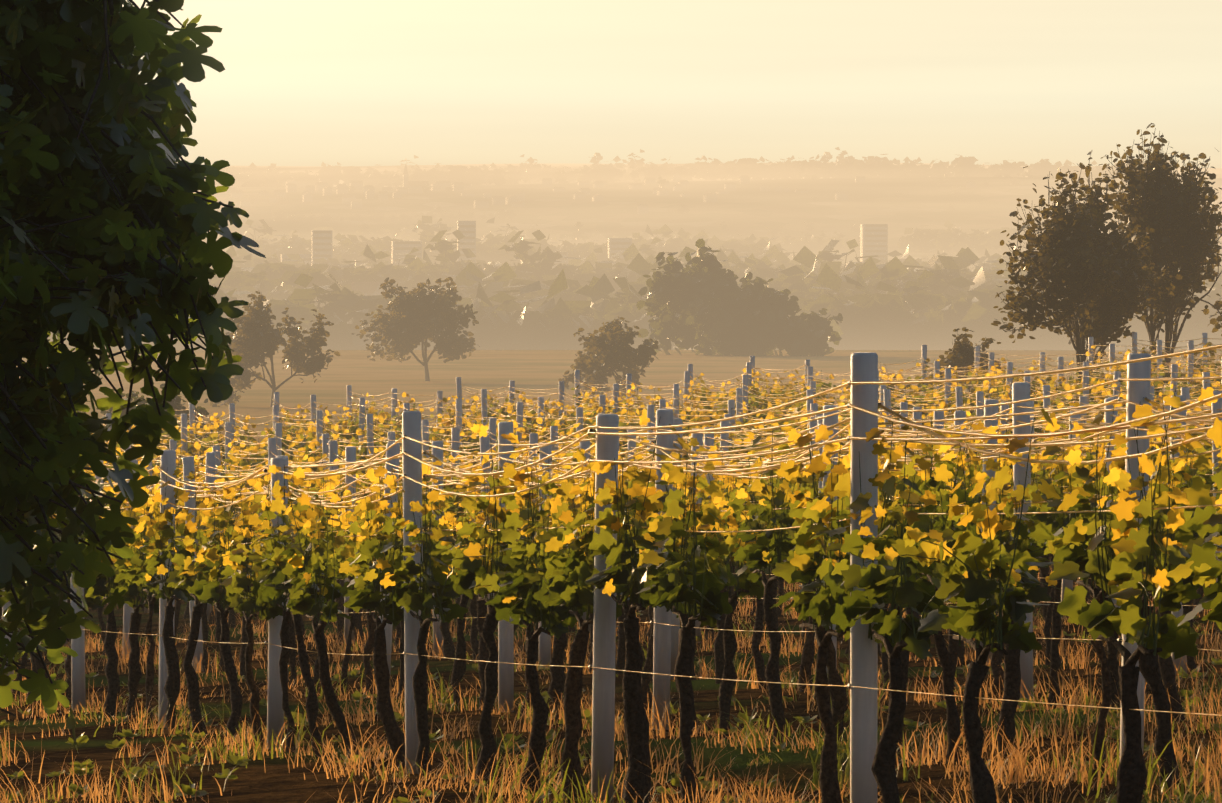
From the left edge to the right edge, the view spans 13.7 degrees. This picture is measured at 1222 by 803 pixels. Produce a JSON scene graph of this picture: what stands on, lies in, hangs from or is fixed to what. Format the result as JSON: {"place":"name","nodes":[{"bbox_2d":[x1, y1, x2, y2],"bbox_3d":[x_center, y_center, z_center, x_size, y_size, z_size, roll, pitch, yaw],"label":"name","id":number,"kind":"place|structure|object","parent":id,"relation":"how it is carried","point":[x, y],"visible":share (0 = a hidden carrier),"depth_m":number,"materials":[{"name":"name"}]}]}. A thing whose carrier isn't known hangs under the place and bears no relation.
{"place":"outdoors","nodes":[
{"label":"outdoors","id":0,"kind":"place"},
{"bbox_2d":[283,224,886,295],"bbox_3d":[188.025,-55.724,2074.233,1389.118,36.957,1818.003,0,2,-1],"label":"buildings","id":1,"kind":"structure","parent":0,"point":[565,253],"depth_m":2679.70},
{"bbox_2d":[0,162,1221,802],"bbox_3d":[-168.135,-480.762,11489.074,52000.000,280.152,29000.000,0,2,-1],"label":"ground","id":2,"kind":"structure","parent":0,"point":[746,210],"depth_m":50.73,"materials":[{"name":"brown soil"}]},
{"bbox_2d":[0,0,265,751],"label":"fig tree","id":3,"kind":"object","parent":2,"relation":"on","point":[42,47],"depth_m":19.69,"materials":[{"name":"green plant"}]},
{"bbox_2d":[96,383,222,443],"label":"bush","id":4,"kind":"object","parent":2,"relation":"on","point":[177,405],"depth_m":128.21,"materials":[{"name":"green plant"}]},
{"bbox_2d":[206,290,339,406],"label":"tree foliage","id":5,"kind":"object","parent":2,"relation":"on","point":[252,345],"depth_m":184.87,"materials":[{"name":"green plant"}]},
{"bbox_2d":[351,277,479,380],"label":"tree foliage","id":6,"kind":"object","parent":2,"relation":"on","point":[425,305],"depth_m":229.57,"materials":[{"name":"green plant"}]},
{"bbox_2d":[557,316,657,401],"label":"tree foliage","id":7,"kind":"object","parent":2,"relation":"on","point":[587,366],"depth_m":189.07,"materials":[{"name":"green plant"}]},
{"bbox_2d":[0,342,1221,802],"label":"vine","id":8,"kind":"object","parent":2,"relation":"on","point":[965,616],"depth_m":26.92,"materials":[{"name":"green plant"}]},
{"bbox_2d":[0,343,1221,655],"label":"grape leaves","id":9,"kind":"object","parent":8,"relation":"attached to","point":[778,555],"visible":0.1,"depth_m":26.90,"materials":[{"name":"green"}]},
{"bbox_2d":[0,565,1221,802],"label":"dry grass","id":10,"kind":"structure","parent":2,"relation":"on","point":[1214,767],"depth_m":28.66,"materials":[{"name":"brown plant"}]},
{"bbox_2d":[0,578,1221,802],"bbox_3d":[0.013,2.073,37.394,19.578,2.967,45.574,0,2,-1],"label":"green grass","id":11,"kind":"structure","parent":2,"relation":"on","point":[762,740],"depth_m":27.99,"materials":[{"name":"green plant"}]},
{"bbox_2d":[0,603,1221,802],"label":"ground weeds","id":12,"kind":"object","parent":2,"relation":"on","point":[187,759],"visible":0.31,"depth_m":30.76,"materials":[{"name":"green plant"}]},
{"bbox_2d":[1,332,1221,802],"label":"trellis posts","id":13,"kind":"object","parent":2,"relation":"on","point":[863,666],"visible":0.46,"depth_m":32.46,"materials":[{"name":"wood"}]},
{"bbox_2d":[0,339,1221,688],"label":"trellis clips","id":14,"kind":"object","parent":13,"relation":"attached to","point":[652,441],"visible":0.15,"depth_m":32.48,"materials":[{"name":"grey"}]},
{"bbox_2d":[10,338,1221,715],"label":"trellis wires","id":15,"kind":"object","parent":13,"relation":"attached to","point":[928,434],"visible":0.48,"depth_m":30.88,"materials":[{"name":"brown"}]},
{"bbox_2d":[47,147,1221,350],"bbox_3d":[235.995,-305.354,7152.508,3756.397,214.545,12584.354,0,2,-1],"label":"trees","id":16,"kind":"object","parent":2,"relation":"on","point":[515,306],"materials":[{"name":"green plant"}]},
{"bbox_2d":[193,164,1221,292],"bbox_3d":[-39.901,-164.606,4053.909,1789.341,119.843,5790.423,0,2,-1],"label":"village roofs","id":17,"kind":"structure","parent":2,"relation":"on","point":[366,287],"depth_m":6388.69,"materials":[{"name":"brown"}]},
{"bbox_2d":[636,239,842,355],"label":"tree foliage","id":18,"kind":"object","parent":2,"relation":"on","point":[693,320],"depth_m":297.26,"materials":[{"name":"green plant"}]},
{"bbox_2d":[927,327,1001,394],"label":"bush","id":19,"kind":"object","parent":2,"relation":"on","point":[960,353],"depth_m":129.60,"materials":[{"name":"green plant"}]},
{"bbox_2d":[991,150,1191,384],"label":"tree foliage","id":20,"kind":"object","parent":2,"relation":"on","point":[1066,283],"depth_m":111.51,"materials":[{"name":"green plant"}]},
{"bbox_2d":[1099,123,1221,385],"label":"tree foliage","id":21,"kind":"object","parent":2,"relation":"on","point":[1159,219],"depth_m":114.91,"materials":[{"name":"green plant"}]},
{"bbox_2d":[122,0,1221,167],"label":"sky","id":22,"kind":"structure","parent":0,"point":[302,82],"materials":[{"name":"beige"}]},
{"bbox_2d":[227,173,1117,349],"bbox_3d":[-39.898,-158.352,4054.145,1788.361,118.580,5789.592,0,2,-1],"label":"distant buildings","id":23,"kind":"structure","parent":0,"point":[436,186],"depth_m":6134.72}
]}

